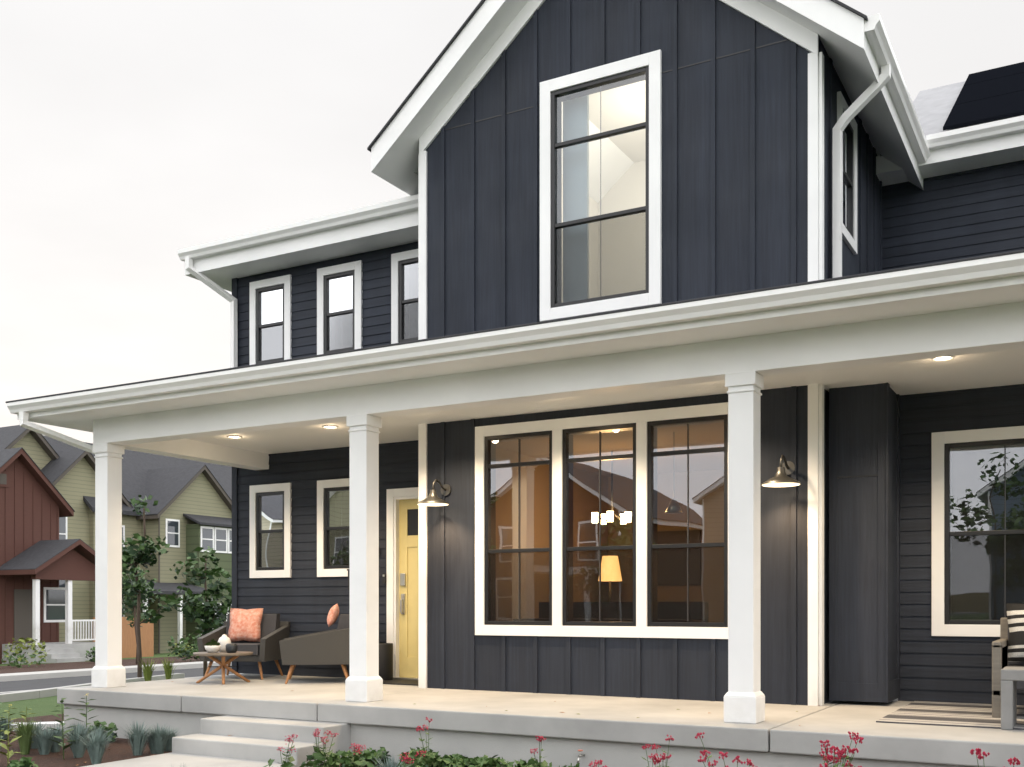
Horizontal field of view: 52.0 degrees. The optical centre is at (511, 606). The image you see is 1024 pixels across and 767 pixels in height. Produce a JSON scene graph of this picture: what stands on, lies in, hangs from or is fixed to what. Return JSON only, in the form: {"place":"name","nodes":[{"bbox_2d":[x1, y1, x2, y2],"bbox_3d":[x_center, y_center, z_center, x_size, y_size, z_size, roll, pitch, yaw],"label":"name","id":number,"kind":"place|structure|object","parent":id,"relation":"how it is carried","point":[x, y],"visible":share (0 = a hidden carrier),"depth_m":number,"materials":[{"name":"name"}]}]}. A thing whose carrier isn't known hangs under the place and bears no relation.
{"place":"outdoors","nodes":[
{"label":"outdoors","id":0,"kind":"place"},
{"bbox_2d":[0,700,63,719],"bbox_3d":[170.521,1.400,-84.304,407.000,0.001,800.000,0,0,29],"label":"ground","id":1,"kind":"structure","parent":0,"point":[43,708],"depth_m":14.20,"materials":[{"name":"green plant"}]},
{"bbox_2d":[0,653,243,704],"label":"road and sidewalks","id":2,"kind":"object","parent":1,"relation":"on","point":[40,682],"visible":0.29,"depth_m":27.55,"materials":[{"name":"grey asphalt"},{"name":"asphalt"}]},
{"bbox_2d":[0,425,59,468],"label":"neighboring house","id":3,"kind":"structure","parent":2,"relation":"on","point":[39,449],"depth_m":49.00,"materials":[{"name":"green"}]},
{"bbox_2d":[0,447,153,663],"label":"neighboring house","id":4,"kind":"structure","parent":2,"relation":"on","point":[39,559],"depth_m":40.64,"materials":[{"name":"red wood"}]},
{"bbox_2d":[41,449,132,641],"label":"neighboring house","id":5,"kind":"structure","parent":2,"relation":"on","point":[70,475],"depth_m":49.47,"materials":[{"name":"green"}]},
{"bbox_2d":[1,632,199,680],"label":"shrubs","id":6,"kind":"object","parent":2,"relation":"on","point":[184,651],"visible":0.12,"depth_m":34.35,"materials":[{"name":"green plant"}]},
{"bbox_2d":[44,436,231,653],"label":"neighboring house","id":7,"kind":"structure","parent":2,"relation":"on","point":[190,511],"depth_m":53.17,"materials":[{"name":"green"}]},
{"bbox_2d":[122,542,162,663],"bbox_3d":[-12.080,-0.137,33.664,1.614,4.022,2.318,0,0,-9],"label":"young tree","id":8,"kind":"object","parent":2,"relation":"on","point":[130,603],"visible":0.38,"depth_m":33.75,"materials":[{"name":"green plant"}]},
{"bbox_2d":[122,495,181,677],"bbox_3d":[-7.185,-0.323,20.225,1.254,3.626,1.399,0,0,10],"label":"young tree","id":9,"kind":"object","parent":2,"relation":"on","point":[130,558],"visible":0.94,"depth_m":20.12,"materials":[{"name":"green plant"}]},
{"bbox_2d":[167,546,231,676],"bbox_3d":[-6.324,0.119,21.734,1.510,2.753,1.386,0,0,9],"label":"young tree","id":10,"kind":"object","parent":2,"relation":"on","point":[199,611],"visible":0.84,"depth_m":21.53,"materials":[{"name":"green plant"}]},
{"bbox_2d":[0,714,400,766],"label":"mulch bed","id":11,"kind":"object","parent":1,"relation":"on","point":[120,749],"depth_m":9.87,"materials":[{"name":"brown soil"}]},
{"bbox_2d":[0,693,1020,766],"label":"plants","id":12,"kind":"object","parent":11,"relation":"on","point":[32,735],"visible":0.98,"depth_m":8.91,"materials":[{"name":"green plant"}]},
{"bbox_2d":[83,753,295,766],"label":"walkway","id":13,"kind":"structure","parent":0,"point":[174,759],"depth_m":9.05,"materials":[{"name":"concrete"}]},
{"bbox_2d":[172,715,350,766],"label":"porch steps","id":14,"kind":"structure","parent":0,"point":[256,738],"depth_m":9.48,"materials":[{"name":"grey concrete"}]},
{"bbox_2d":[0,0,1023,442],"bbox_3d":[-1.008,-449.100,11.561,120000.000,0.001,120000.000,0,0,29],"label":"sky","id":15,"kind":"structure","parent":0,"point":[142,142],"depth_m":1001.16,"materials":[{"name":"white"}]},
{"bbox_2d":[64,704,974,766],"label":"porch foundation steps","id":16,"kind":"structure","parent":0,"point":[395,742],"depth_m":8.78,"materials":[{"name":"grey concrete"}]},
{"bbox_2d":[57,673,1023,766],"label":"porch slab","id":17,"kind":"structure","parent":16,"relation":"on","point":[779,729],"depth_m":8.95,"materials":[{"name":"beige concrete"}]},
{"bbox_2d":[193,634,252,684],"bbox_3d":[-3.391,0.624,12.320,0.680,0.578,0.680,0,0,29],"label":"coffee table","id":18,"kind":"object","parent":17,"relation":"on","point":[224,646],"visible":0.99,"depth_m":12.24,"materials":[{"name":"brown wood"}]},
{"bbox_2d":[197,614,289,679],"bbox_3d":[-3.372,0.502,13.258,0.879,0.803,0.919,0,0,7],"label":"wicker chair","id":19,"kind":"object","parent":17,"relation":"on","point":[275,630],"visible":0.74,"depth_m":13.11,"materials":[{"name":"grey wicker"}]},
{"bbox_2d":[228,608,262,641],"bbox_3d":[-3.404,0.240,13.381,0.440,0.440,0.140,0,-15,7],"label":"throw pillow","id":20,"kind":"object","parent":19,"relation":"on","point":[245,624],"visible":0.99,"depth_m":13.33,"materials":[{"name":"orange fabric"}]},
{"bbox_2d":[279,614,349,683],"bbox_3d":[-2.285,0.502,12.548,0.919,0.803,0.879,0,0,-9],"label":"wicker chair","id":21,"kind":"object","parent":17,"relation":"on","point":[330,647],"visible":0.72,"depth_m":12.14,"materials":[{"name":"grey fabric"}]},
{"bbox_2d":[327,604,338,626],"bbox_3d":[-2.140,0.110,12.549,0.120,0.300,0.400,20,-3,-8],"label":"throw pillow","id":22,"kind":"object","parent":21,"relation":"on","point":[333,614],"visible":1,"depth_m":12.40,"materials":[{"name":"orange fabric"}]},
{"bbox_2d":[379,643,392,679],"bbox_3d":[-1.593,0.675,12.667,0.310,0.450,0.310,0,0,29],"label":"planter","id":23,"kind":"object","parent":17,"relation":"on","point":[385,661],"visible":0.42,"depth_m":12.54,"materials":[{"name":"black"}]},
{"bbox_2d":[383,679,417,685],"bbox_3d":[-1.213,0.892,12.260,0.920,0.013,0.580,0,0,29],"label":"door mat","id":24,"kind":"object","parent":17,"relation":"on","point":[402,682],"depth_m":12.16,"materials":[{"name":"black"}]},
{"bbox_2d":[91,371,764,723],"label":"porch columns","id":25,"kind":"structure","parent":17,"relation":"on","point":[744,698],"depth_m":9.87,"materials":[{"name":"white wood"}]},
{"bbox_2d":[5,250,1023,469],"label":"porch roof","id":26,"kind":"structure","parent":25,"relation":"on","point":[898,341],"depth_m":8.96,"materials":[{"name":"white wood"}]},
{"bbox_2d":[227,356,953,438],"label":"recessed lights","id":27,"kind":"object","parent":26,"relation":"in","point":[933,359],"visible":0.45,"depth_m":11.59},
{"bbox_2d":[232,0,1023,705],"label":"house siding","id":28,"kind":"object","parent":17,"relation":"on","point":[734,150],"visible":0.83,"depth_m":10.17,"materials":[{"name":"black wood"}]},
{"bbox_2d":[347,569,349,589],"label":"mailbox","id":29,"kind":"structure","parent":28,"relation":"attached to","point":[348,570],"depth_m":13.02,"materials":[{"name":"black"}]},
{"bbox_2d":[382,573,385,582],"bbox_3d":[-1.566,-0.340,12.848,0.040,0.120,0.026,0,0,29],"label":"doorbell camera","id":30,"kind":"object","parent":28,"relation":"attached to","point":[383,577],"visible":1,"depth_m":12.84,"materials":[{"name":"black plastic"}]},
{"bbox_2d":[399,499,417,677],"bbox_3d":[-0.990,-0.215,12.628,0.910,2.170,0.100,0,0,29],"label":"front door","id":31,"kind":"structure","parent":28,"relation":"attached to","point":[408,587],"depth_m":12.80,"materials":[{"name":"yellow wood"}]},
{"bbox_2d":[417,479,450,505],"bbox_3d":[-0.818,-1.219,11.204,0.345,0.280,0.437,0,0,29],"label":"wall sconce","id":32,"kind":"object","parent":28,"relation":"attached to","point":[432,499],"visible":1,"depth_m":11.17,"materials":[{"name":"grey metal"}]},
{"bbox_2d":[7,13,1023,730],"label":"gutters and downspouts","id":33,"kind":"object","parent":28,"relation":"attached to","point":[923,277],"visible":0.72,"depth_m":9.54,"materials":[{"name":"white metal"}]},
{"bbox_2d":[185,0,1023,291],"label":"house roofs","id":34,"kind":"structure","parent":28,"relation":"on","point":[973,99],"depth_m":11.57,"materials":[{"name":"white paint"}]},
{"bbox_2d":[496,80,723,622],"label":"house interiors","id":35,"kind":"object","parent":28,"relation":"in","point":[623,254],"visible":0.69,"depth_m":14.12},
{"bbox_2d":[249,0,1023,705],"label":"house trim","id":36,"kind":"structure","parent":28,"relation":"attached to","point":[643,424],"depth_m":10.60,"materials":[{"name":"white wood"}]},
{"bbox_2d":[260,128,1023,619],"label":"windows","id":37,"kind":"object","parent":36,"relation":"in","point":[978,560],"visible":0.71,"depth_m":9.83,"materials":[{"name":"clear glass"}]},
{"bbox_2d":[761,455,800,486],"bbox_3d":[2.421,-1.219,9.394,0.345,0.280,0.437,0,0,29],"label":"wall sconce","id":38,"kind":"object","parent":28,"relation":"attached to","point":[780,478],"visible":1,"depth_m":9.35,"materials":[{"name":"grey metal"}]},
{"bbox_2d":[876,701,1023,729],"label":"porch rug","id":39,"kind":"object","parent":17,"relation":"on","point":[949,714],"visible":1,"depth_m":8.51,"materials":[{"name":"beige fabric"}]},
{"bbox_2d":[992,618,1023,717],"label":"outdoor chair","id":40,"kind":"object","parent":17,"relation":"on","point":[999,654],"visible":0.54,"depth_m":8.34,"materials":[{"name":"wood"}]},
{"bbox_2d":[1006,603,1023,661],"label":"striped pillow","id":41,"kind":"object","parent":40,"relation":"on","point":[1015,615],"visible":1,"depth_m":8.72,"materials":[{"name":"black fabric"}]},
{"bbox_2d":[1001,666,1023,729],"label":"side table","id":42,"kind":"object","parent":17,"relation":"on","point":[1011,677],"visible":0.98,"depth_m":7.62,"materials":[{"name":"white wood"}]},
{"bbox_2d":[577,750,584,762],"bbox_3d":[0.548,1.204,8.401,0.042,0.103,0.119,0,0,29],"label":"hose bib","id":43,"kind":"object","parent":16,"relation":"attached to","point":[579,756],"visible":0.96,"depth_m":8.38,"materials":[{"name":"silver metal"}]}
]}

